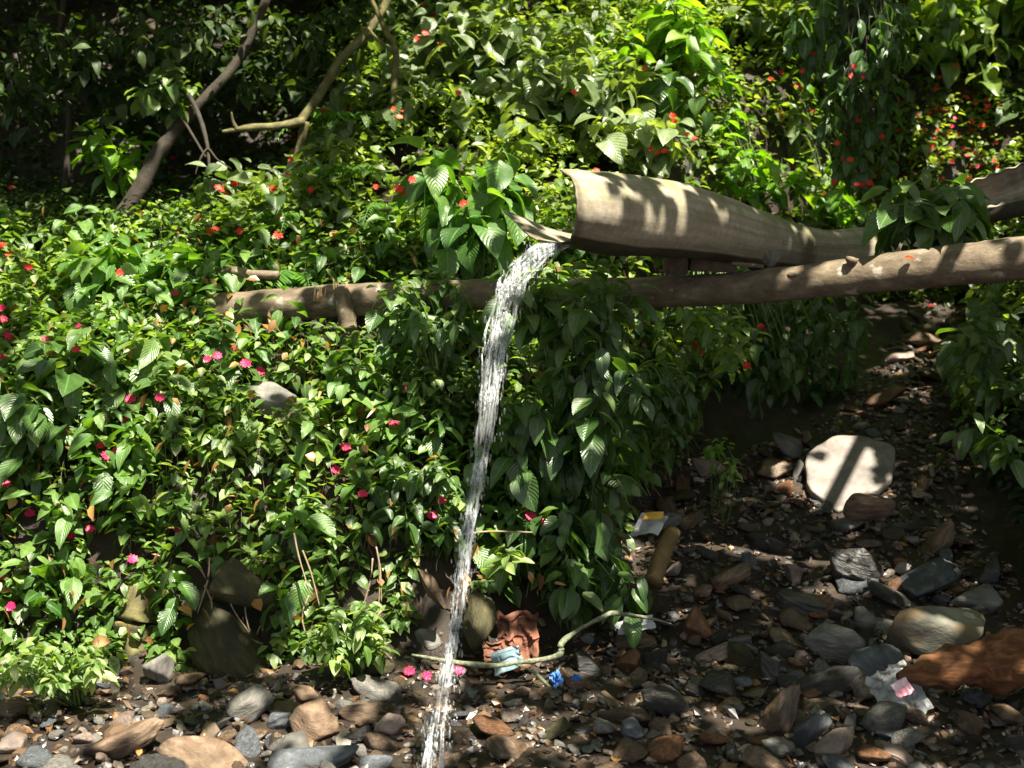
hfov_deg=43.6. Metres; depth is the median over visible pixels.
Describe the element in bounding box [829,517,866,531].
stone
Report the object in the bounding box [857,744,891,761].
stone
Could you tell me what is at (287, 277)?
fern
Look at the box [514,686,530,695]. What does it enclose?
stone
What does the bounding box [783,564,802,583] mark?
rock
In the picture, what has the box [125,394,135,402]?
flower
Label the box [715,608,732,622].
stone
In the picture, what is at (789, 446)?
rock
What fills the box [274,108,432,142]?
fern
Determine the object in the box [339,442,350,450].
flower
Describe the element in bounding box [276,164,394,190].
fern
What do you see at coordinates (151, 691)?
stone
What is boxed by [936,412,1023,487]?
broad leaved shrub
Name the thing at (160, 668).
rock
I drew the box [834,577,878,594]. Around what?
stone
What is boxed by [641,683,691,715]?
stone
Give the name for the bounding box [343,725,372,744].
rock
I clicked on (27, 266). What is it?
flower
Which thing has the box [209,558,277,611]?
rock
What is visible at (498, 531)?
dry stalk
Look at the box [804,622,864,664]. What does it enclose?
rock
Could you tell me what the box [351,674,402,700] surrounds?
stone
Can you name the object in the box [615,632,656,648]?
rock
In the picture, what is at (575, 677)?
plastic scrap
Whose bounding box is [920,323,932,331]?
stone
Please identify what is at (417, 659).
stone
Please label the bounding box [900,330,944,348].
rock
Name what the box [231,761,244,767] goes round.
stone
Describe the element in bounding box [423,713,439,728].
stone
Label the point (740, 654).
rock
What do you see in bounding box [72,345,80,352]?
flower
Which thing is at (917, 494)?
stone
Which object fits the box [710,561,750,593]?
rock
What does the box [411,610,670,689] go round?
lichen twig
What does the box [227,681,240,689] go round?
stone
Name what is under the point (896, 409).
stone
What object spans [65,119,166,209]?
lime sprig
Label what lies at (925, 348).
stone
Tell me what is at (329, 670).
stone
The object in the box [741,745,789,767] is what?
stone
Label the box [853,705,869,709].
rock
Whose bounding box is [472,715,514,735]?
stone
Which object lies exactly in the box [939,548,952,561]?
stone
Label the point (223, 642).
rock
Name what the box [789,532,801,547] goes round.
stone
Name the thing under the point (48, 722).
stone
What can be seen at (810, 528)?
stone
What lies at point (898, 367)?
stone
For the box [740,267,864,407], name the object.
overhanging shrub
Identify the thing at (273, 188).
flower
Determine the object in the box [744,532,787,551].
stone
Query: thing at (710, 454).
lime sprig
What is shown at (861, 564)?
rock
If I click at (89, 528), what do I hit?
flower
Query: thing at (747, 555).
stone
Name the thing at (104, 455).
flower
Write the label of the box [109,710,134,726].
stone
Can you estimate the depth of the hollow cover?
9.71 m
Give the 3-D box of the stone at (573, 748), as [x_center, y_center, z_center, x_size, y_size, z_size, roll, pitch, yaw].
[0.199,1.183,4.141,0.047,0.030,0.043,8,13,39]
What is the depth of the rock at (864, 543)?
5.72 m
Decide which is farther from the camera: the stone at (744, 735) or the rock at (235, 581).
the rock at (235, 581)
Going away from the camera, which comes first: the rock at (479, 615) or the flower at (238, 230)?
the rock at (479, 615)
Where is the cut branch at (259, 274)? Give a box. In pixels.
[205,266,279,278]
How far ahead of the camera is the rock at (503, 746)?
4.12 m
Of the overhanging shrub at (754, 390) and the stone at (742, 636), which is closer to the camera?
the stone at (742, 636)
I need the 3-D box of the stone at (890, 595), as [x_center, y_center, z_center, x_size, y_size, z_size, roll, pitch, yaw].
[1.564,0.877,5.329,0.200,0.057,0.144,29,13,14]
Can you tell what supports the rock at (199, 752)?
on the ground at (738, 424)
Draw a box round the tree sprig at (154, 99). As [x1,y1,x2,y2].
[124,66,202,128]
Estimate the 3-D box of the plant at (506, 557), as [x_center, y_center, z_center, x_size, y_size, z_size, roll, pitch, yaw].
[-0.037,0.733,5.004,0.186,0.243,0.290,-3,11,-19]
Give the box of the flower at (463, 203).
[459,199,467,206]
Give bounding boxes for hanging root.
[197,557,209,612]
[204,585,212,610]
[230,603,250,634]
[244,607,249,631]
[293,533,308,587]
[301,595,309,645]
[302,550,319,605]
[362,558,373,609]
[370,610,391,658]
[375,547,381,601]
[376,553,379,607]
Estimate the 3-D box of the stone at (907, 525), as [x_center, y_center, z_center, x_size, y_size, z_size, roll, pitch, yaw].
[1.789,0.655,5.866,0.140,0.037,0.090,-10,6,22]
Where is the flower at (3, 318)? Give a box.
[0,315,7,322]
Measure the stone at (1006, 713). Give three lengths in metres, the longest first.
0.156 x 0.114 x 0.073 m
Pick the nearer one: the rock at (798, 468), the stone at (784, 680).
the stone at (784, 680)
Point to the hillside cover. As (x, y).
(377, 158)
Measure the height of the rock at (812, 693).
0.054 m
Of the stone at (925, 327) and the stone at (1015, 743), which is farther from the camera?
the stone at (925, 327)
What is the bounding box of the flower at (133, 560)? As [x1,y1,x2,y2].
[127,554,137,562]
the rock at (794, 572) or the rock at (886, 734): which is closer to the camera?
the rock at (886, 734)
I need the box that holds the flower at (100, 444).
[96,442,104,447]
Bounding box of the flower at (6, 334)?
[3,331,13,339]
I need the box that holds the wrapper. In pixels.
[629,512,667,535]
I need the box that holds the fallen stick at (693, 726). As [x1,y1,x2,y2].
[689,724,706,731]
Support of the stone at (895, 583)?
on the ground at (738, 424)
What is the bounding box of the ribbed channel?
[869,162,1023,214]
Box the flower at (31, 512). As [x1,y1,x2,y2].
[24,508,34,516]
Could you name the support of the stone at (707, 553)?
on the ground at (738, 424)
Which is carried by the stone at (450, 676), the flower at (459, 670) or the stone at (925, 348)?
the flower at (459, 670)
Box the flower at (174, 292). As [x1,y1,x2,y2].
[171,290,178,294]
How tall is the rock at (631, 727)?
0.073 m
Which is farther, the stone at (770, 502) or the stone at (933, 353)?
the stone at (933, 353)
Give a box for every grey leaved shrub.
[361,1,540,134]
[477,45,664,144]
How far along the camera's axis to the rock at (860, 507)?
5.81 m
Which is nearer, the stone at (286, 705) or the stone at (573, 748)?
the stone at (573, 748)
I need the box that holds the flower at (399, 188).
[393,184,402,192]
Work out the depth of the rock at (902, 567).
5.52 m
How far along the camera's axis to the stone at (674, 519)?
5.89 m
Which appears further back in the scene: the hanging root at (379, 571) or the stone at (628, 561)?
the stone at (628, 561)
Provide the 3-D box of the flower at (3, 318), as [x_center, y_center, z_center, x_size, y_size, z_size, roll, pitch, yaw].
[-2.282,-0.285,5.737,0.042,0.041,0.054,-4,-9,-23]
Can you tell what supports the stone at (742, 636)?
on the ground at (738, 424)
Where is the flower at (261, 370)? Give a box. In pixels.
[256,366,264,374]
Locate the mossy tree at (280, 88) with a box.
[221,0,391,197]
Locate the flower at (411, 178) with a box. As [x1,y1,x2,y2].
[408,176,415,182]
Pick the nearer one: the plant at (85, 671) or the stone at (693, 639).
the plant at (85, 671)
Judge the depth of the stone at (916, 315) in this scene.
8.49 m
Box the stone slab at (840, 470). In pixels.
[805,435,894,513]
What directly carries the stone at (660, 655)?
on the ground at (738, 424)
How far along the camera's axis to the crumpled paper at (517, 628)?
4.85 m
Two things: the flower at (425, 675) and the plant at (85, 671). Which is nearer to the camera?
the plant at (85, 671)
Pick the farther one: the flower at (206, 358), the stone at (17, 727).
the flower at (206, 358)
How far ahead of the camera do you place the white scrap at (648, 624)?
4.95 m
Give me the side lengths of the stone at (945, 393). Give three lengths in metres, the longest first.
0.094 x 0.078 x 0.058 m
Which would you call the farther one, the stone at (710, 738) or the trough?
the trough
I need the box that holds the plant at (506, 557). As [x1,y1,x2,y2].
[480,544,534,584]
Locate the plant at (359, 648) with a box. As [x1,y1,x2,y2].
[297,601,399,679]
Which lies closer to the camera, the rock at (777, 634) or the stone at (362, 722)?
the stone at (362, 722)
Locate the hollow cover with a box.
[0,0,400,262]
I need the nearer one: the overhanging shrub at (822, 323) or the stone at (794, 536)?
the stone at (794, 536)
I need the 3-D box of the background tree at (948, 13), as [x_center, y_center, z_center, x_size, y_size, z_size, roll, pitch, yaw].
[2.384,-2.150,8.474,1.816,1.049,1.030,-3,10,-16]
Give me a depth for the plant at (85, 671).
4.33 m
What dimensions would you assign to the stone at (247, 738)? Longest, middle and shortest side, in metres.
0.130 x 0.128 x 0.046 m
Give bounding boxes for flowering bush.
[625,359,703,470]
[653,306,771,401]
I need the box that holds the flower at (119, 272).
[116,269,123,275]
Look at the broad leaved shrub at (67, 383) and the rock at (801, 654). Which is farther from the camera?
the broad leaved shrub at (67, 383)
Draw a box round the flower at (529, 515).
[525,512,536,519]
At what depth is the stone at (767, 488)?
6.22 m
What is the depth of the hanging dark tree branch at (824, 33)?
6.94 m
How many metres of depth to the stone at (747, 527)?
5.87 m
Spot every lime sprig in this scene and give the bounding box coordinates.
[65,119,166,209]
[127,189,200,242]
[697,437,740,513]
[717,458,744,524]
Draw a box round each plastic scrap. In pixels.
[549,669,563,688]
[572,673,581,682]
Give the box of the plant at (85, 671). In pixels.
[0,634,119,706]
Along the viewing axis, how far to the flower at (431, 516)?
5.13 m
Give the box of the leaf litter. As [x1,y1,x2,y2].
[0,306,1019,767]
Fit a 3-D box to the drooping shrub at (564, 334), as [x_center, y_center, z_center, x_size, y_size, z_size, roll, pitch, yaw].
[0.226,0.074,5.270,0.688,1.176,0.520,6,11,29]
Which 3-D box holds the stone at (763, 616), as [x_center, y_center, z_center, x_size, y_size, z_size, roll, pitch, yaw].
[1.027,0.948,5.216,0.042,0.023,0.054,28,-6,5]
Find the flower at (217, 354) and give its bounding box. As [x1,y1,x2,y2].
[212,351,221,358]
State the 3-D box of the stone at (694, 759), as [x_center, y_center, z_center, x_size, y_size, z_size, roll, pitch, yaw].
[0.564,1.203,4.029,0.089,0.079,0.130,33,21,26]
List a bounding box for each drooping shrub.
[478,259,662,435]
[480,326,664,530]
[480,485,632,628]
[544,547,652,648]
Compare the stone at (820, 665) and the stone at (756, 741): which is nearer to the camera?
the stone at (756, 741)
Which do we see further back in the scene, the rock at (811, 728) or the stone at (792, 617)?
the stone at (792, 617)
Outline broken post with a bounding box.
[313,281,356,331]
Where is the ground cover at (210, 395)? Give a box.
[0,197,710,672]
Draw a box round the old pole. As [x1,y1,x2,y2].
[988,200,1023,222]
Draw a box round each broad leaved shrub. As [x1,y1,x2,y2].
[0,373,101,486]
[14,314,194,443]
[935,291,1023,422]
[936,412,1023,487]
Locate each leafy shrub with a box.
[332,350,454,444]
[353,454,471,570]
[365,267,472,403]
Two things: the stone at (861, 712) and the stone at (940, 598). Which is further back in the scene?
the stone at (940, 598)
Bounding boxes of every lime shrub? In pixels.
[697,54,824,211]
[770,66,874,228]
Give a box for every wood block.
[663,258,687,274]
[688,258,735,272]
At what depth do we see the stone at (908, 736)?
4.20 m
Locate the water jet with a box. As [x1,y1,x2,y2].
[416,243,568,767]
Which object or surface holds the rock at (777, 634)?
on the ground at (738, 424)
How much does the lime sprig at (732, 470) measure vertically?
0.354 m
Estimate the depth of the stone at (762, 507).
6.04 m
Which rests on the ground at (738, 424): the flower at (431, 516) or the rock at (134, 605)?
the rock at (134, 605)
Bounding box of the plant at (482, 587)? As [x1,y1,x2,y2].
[470,578,496,595]
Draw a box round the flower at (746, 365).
[742,361,750,368]
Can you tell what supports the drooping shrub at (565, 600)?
on the ground at (738, 424)
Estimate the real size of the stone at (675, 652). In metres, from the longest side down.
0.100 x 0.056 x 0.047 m
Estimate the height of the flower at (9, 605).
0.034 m
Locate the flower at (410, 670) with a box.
[403,665,414,675]
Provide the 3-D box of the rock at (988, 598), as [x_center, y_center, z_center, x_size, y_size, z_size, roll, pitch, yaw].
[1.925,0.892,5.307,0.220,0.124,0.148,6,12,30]
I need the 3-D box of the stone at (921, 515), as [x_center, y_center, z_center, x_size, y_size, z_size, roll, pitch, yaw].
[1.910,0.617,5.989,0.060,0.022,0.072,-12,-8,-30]
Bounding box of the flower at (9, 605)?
[5,601,15,610]
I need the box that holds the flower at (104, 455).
[101,451,109,459]
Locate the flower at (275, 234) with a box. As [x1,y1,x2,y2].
[273,231,282,238]
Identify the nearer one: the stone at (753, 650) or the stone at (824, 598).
the stone at (753, 650)
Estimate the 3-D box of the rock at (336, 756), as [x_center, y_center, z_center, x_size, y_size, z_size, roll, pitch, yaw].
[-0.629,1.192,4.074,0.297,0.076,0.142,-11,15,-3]
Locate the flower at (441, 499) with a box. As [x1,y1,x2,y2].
[436,496,445,503]
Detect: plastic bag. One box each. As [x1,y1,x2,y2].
[489,645,523,675]
[865,660,933,713]
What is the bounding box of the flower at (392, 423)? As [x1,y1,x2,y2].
[388,420,398,427]
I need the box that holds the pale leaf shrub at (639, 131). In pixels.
[573,106,698,178]
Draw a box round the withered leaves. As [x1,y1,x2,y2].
[0,203,688,647]
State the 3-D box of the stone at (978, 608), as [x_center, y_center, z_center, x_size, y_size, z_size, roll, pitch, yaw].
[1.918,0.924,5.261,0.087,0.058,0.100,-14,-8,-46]
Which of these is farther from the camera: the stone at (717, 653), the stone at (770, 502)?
the stone at (770, 502)
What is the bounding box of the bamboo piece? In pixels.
[644,525,679,587]
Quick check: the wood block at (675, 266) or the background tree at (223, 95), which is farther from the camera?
the background tree at (223, 95)
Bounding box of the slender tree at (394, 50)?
[351,0,403,105]
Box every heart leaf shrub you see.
[389,135,537,315]
[424,205,491,279]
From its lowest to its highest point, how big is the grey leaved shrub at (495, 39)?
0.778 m
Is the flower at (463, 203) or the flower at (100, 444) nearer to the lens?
the flower at (100, 444)
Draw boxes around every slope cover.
[565,0,1023,307]
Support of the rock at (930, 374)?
on the ground at (738, 424)
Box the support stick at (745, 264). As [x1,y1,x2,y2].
[731,261,763,268]
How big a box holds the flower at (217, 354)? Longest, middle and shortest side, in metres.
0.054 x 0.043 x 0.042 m
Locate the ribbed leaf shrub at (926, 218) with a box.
[860,168,997,288]
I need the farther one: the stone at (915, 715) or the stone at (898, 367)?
the stone at (898, 367)
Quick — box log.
[203,236,1023,325]
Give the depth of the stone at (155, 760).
3.98 m
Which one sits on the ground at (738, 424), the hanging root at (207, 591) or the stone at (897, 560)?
the stone at (897, 560)
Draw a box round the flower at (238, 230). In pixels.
[235,227,242,233]
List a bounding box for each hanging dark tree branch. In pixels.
[772,0,915,85]
[810,0,908,204]
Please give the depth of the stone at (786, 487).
6.20 m
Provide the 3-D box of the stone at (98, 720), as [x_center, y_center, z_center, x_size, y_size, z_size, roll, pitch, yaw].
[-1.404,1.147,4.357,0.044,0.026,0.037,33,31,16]
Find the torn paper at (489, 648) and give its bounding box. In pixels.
[483,639,512,662]
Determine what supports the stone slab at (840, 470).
on the ground at (738, 424)
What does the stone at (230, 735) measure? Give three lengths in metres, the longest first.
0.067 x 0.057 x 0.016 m
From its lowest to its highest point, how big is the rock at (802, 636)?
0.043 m
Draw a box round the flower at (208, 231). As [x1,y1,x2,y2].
[206,228,215,235]
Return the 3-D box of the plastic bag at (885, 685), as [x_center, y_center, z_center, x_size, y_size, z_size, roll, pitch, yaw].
[1.341,1.077,4.438,0.162,0.159,0.154,-30,9,5]
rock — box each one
[0,698,25,717]
[0,731,27,753]
[83,718,164,758]
[113,585,161,655]
[142,654,174,682]
[157,736,247,767]
[187,600,270,680]
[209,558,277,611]
[225,684,273,722]
[249,381,296,418]
[255,729,268,739]
[267,711,290,729]
[267,731,309,751]
[267,745,358,767]
[288,696,340,740]
[291,685,318,703]
[338,703,382,724]
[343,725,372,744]
[358,754,392,767]
[373,713,404,736]
[414,628,441,650]
[418,569,445,609]
[462,588,496,651]
[484,734,527,759]
[574,650,601,674]
[614,650,639,669]
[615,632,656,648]
[620,717,644,739]
[665,561,680,575]
[682,605,711,638]
[691,457,724,476]
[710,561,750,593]
[718,696,741,714]
[727,641,757,667]
[733,676,752,687]
[741,688,766,698]
[754,458,792,478]
[757,684,799,735]
[760,651,779,684]
[768,627,800,647]
[772,432,802,458]
[773,590,843,617]
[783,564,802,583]
[787,669,805,679]
[792,459,804,481]
[792,713,831,746]
[794,650,807,658]
[799,633,807,641]
[801,688,822,698]
[802,697,844,708]
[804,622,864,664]
[812,726,853,755]
[829,548,883,582]
[840,708,851,721]
[843,492,895,521]
[847,644,905,676]
[851,422,867,429]
[853,606,876,627]
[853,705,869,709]
[855,538,882,547]
[864,386,906,407]
[874,740,913,765]
[875,729,897,739]
[881,525,906,538]
[884,351,914,362]
[886,606,985,655]
[894,562,913,573]
[896,627,1023,695]
[899,556,961,599]
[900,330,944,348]
[916,369,946,381]
[926,518,954,553]
[949,583,1002,613]
[952,423,968,460]
[960,688,989,708]
[977,553,999,583]
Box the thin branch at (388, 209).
[379,205,422,211]
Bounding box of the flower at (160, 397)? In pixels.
[155,392,164,400]
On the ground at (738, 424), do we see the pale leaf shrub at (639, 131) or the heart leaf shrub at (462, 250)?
the pale leaf shrub at (639, 131)
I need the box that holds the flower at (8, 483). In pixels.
[2,480,10,486]
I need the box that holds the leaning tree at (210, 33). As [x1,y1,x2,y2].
[0,0,329,233]
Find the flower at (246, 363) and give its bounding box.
[240,359,251,366]
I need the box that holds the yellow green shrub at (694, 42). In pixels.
[595,0,730,95]
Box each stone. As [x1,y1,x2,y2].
[0,757,8,762]
[4,723,25,735]
[8,703,34,715]
[15,745,51,767]
[40,698,64,706]
[40,717,57,727]
[42,754,73,767]
[48,729,64,739]
[66,764,81,767]
[72,732,94,743]
[93,715,105,724]
[96,683,110,688]
[96,752,108,761]
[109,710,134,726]
[130,753,189,767]
[142,689,154,694]
[156,697,166,707]
[157,685,180,696]
[157,703,173,718]
[161,718,175,728]
[174,672,206,685]
[198,694,209,702]
[218,729,236,740]
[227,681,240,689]
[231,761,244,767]
[234,725,261,757]
[270,700,300,713]
[320,760,335,767]
[327,663,338,674]
[334,699,352,708]
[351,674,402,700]
[354,718,372,727]
[355,744,366,756]
[362,732,396,749]
[365,660,396,673]
[370,750,380,754]
[390,693,404,702]
[391,676,405,683]
[411,690,423,695]
[413,654,421,661]
[419,728,439,740]
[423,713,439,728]
[429,752,460,767]
[441,667,466,686]
[449,720,461,725]
[450,702,462,708]
[450,711,467,718]
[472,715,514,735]
[479,705,488,710]
[501,710,515,721]
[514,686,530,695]
[532,729,542,735]
[537,754,548,758]
[545,716,571,740]
[554,658,562,666]
[554,739,565,747]
[565,676,589,689]
[567,744,579,753]
[573,726,592,734]
[575,758,595,767]
[583,703,591,709]
[593,717,615,733]
[594,761,623,767]
[597,706,650,722]
[601,665,611,674]
[607,647,617,655]
[611,736,649,763]
[621,558,632,564]
[624,679,644,688]
[625,577,637,591]
[629,666,647,681]
[641,681,656,688]
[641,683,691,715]
[643,647,667,663]
[645,730,662,738]
[645,734,684,763]
[648,717,671,734]
[654,496,677,512]
[661,512,681,529]
[665,489,694,499]
[669,648,686,657]
[673,475,690,489]
[677,751,707,767]
[679,510,704,529]
[682,545,702,552]
[683,595,693,602]
[683,683,704,696]
[686,634,701,645]
[692,584,712,597]
[694,641,727,662]
[695,545,718,560]
[698,731,733,744]
[700,669,736,696]
[709,629,729,644]
[711,567,719,573]
[712,468,728,480]
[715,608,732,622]
[720,664,738,670]
[723,595,751,610]
[728,583,749,596]
[735,730,748,738]
[736,634,751,643]
[737,522,760,531]
[739,505,747,511]
[741,550,759,571]
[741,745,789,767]
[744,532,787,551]
[745,643,757,653]
[745,719,757,726]
[746,735,769,745]
[758,504,771,510]
[760,613,768,619]
[761,736,794,758]
[762,249,784,266]
[762,517,773,524]
[763,485,770,491]
[764,640,796,657]
[766,500,776,506]
[776,480,793,494]
[776,673,797,687]
[778,606,812,631]
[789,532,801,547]
[792,498,805,505]
[794,666,862,697]
[794,709,807,727]
[796,561,813,567]
[797,438,808,445]
[799,525,820,532]
[805,539,821,549]
[808,594,833,617]
[812,658,830,672]
[816,500,832,512]
[821,753,853,767]
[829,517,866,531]
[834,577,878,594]
[843,405,858,411]
[845,619,862,631]
[852,676,875,699]
[853,708,867,717]
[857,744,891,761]
[860,700,907,732]
[864,428,882,437]
[867,579,905,606]
[869,552,879,558]
[874,617,892,636]
[875,522,884,527]
[886,578,901,590]
[890,727,928,747]
[892,406,904,412]
[892,521,917,530]
[893,471,903,478]
[893,557,907,565]
[895,462,906,467]
[896,364,903,369]
[900,317,912,332]
[905,706,928,724]
[907,311,921,319]
[912,490,932,498]
[914,513,926,517]
[916,438,924,443]
[917,344,932,351]
[920,296,931,302]
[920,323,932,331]
[927,349,940,357]
[931,594,950,603]
[935,495,944,500]
[936,403,946,407]
[936,432,952,448]
[939,389,950,397]
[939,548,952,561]
[941,583,952,589]
[942,422,956,430]
[948,734,963,744]
[952,710,985,735]
[953,536,974,545]
[959,557,966,564]
[960,763,983,767]
[970,605,985,611]
[986,760,995,767]
[989,702,1023,725]
[1002,736,1023,751]
[1008,701,1018,709]
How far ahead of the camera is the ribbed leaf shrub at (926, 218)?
5.10 m
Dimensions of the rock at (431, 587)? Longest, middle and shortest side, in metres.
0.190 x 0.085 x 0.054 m
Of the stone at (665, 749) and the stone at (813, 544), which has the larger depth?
the stone at (813, 544)
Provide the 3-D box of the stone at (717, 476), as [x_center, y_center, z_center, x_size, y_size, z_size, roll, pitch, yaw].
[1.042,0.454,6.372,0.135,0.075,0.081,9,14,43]
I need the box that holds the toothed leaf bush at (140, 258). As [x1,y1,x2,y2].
[51,231,217,331]
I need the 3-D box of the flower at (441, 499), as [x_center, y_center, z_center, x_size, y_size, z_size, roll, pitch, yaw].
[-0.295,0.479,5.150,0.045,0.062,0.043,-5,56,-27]
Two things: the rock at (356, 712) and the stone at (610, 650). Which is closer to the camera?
the rock at (356, 712)
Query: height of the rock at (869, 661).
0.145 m
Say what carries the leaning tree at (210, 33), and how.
on the ground at (738, 424)
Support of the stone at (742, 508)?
on the ground at (738, 424)
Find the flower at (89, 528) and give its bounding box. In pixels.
[85,525,94,532]
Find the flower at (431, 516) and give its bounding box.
[427,510,437,519]
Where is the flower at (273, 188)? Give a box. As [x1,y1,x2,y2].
[269,186,276,191]
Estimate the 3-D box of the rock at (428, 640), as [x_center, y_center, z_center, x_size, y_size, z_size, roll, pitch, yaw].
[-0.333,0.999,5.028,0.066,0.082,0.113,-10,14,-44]
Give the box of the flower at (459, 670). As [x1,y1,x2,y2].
[453,665,463,674]
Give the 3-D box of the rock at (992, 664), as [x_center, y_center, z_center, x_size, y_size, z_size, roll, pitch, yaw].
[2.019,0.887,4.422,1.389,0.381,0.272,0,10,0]
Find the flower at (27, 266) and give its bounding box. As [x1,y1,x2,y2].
[23,263,32,269]
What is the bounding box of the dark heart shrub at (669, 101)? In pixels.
[591,60,719,135]
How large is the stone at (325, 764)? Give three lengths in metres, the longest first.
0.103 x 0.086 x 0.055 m
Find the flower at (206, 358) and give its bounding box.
[203,355,210,361]
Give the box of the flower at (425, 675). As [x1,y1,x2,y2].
[422,671,431,679]
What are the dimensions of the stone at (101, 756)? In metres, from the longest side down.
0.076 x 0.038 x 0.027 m
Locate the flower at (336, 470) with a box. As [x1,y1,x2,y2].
[331,465,340,473]
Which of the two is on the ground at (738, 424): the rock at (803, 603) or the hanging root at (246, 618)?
the rock at (803, 603)
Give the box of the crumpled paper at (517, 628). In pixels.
[496,610,538,671]
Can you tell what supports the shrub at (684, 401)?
on the ground at (738, 424)
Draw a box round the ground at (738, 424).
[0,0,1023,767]
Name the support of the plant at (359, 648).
on the ground at (738, 424)
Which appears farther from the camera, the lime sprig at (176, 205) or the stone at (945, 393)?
the stone at (945, 393)
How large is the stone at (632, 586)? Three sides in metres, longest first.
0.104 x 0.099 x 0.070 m
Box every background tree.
[0,0,333,194]
[746,0,1009,138]
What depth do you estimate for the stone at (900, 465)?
6.49 m
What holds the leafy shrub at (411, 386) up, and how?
on the ground at (738, 424)
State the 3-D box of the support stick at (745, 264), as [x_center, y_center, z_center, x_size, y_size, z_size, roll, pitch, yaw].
[0.962,-0.487,5.224,0.132,0.031,0.019,2,10,9]
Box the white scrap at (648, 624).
[614,615,655,634]
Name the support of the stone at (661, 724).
on the ground at (738, 424)
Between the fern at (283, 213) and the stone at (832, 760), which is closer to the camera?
the stone at (832, 760)
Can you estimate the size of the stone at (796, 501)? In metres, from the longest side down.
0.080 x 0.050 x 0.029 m
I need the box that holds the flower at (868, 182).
[866,180,873,184]
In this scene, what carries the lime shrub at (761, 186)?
on the ground at (738, 424)
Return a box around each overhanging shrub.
[677,266,808,420]
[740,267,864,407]
[768,296,874,383]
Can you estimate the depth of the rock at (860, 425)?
6.87 m
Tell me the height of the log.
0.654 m
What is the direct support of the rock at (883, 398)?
on the ground at (738, 424)
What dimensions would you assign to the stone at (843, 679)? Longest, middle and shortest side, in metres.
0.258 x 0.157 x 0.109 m
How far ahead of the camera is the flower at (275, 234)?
6.22 m
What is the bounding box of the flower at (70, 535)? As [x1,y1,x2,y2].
[67,532,75,538]
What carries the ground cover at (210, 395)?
on the ground at (738, 424)
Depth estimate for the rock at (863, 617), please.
5.15 m
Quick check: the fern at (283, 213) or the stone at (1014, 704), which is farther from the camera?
the fern at (283, 213)
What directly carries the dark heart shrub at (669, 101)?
on the ground at (738, 424)
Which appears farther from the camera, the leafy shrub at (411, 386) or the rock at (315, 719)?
the leafy shrub at (411, 386)
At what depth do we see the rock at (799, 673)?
4.71 m
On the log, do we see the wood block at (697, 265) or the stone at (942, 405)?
the wood block at (697, 265)
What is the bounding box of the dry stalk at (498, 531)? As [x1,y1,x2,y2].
[463,530,531,534]
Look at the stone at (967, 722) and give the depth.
4.31 m
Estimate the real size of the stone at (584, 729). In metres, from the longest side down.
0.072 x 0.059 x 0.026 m
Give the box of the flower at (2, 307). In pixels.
[0,304,6,310]
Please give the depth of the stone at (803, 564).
5.57 m
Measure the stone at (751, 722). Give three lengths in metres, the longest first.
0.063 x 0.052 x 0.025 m
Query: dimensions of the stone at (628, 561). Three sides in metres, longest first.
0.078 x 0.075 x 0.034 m
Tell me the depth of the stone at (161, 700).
4.50 m
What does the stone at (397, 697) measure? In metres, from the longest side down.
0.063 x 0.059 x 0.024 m
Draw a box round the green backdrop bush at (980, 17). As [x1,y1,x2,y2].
[916,0,1023,97]
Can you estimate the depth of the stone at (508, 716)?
4.37 m
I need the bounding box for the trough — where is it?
[503,169,918,267]
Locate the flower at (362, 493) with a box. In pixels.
[358,489,367,497]
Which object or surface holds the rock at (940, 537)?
on the ground at (738, 424)
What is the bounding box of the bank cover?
[957,230,1023,569]
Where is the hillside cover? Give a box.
[183,0,1023,443]
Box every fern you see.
[144,642,182,651]
[239,209,304,236]
[254,269,318,288]
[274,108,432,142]
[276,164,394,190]
[361,200,419,223]
[560,474,646,506]
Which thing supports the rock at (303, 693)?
on the ground at (738, 424)
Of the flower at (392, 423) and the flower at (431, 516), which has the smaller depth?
the flower at (431, 516)
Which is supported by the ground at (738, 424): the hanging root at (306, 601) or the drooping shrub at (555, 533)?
the drooping shrub at (555, 533)
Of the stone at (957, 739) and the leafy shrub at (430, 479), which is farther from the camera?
the leafy shrub at (430, 479)
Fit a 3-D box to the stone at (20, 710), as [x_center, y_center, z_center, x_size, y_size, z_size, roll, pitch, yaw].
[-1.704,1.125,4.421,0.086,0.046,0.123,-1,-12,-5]
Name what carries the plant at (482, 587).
on the rock at (479, 615)
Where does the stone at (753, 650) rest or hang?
on the ground at (738, 424)
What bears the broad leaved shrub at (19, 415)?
on the ground at (738, 424)
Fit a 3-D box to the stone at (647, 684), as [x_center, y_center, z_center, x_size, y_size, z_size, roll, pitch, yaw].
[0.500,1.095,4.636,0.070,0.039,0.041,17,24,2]
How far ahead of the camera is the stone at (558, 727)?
4.28 m
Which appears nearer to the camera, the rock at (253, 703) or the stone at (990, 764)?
the stone at (990, 764)
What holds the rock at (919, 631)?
on the ground at (738, 424)
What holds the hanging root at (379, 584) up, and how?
hanging from the ground at (738, 424)
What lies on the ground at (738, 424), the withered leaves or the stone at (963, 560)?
the stone at (963, 560)
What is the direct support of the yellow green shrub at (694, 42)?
on the ground at (738, 424)
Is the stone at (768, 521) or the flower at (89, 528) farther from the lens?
the stone at (768, 521)
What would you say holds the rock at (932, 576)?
on the ground at (738, 424)
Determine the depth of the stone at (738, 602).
5.26 m

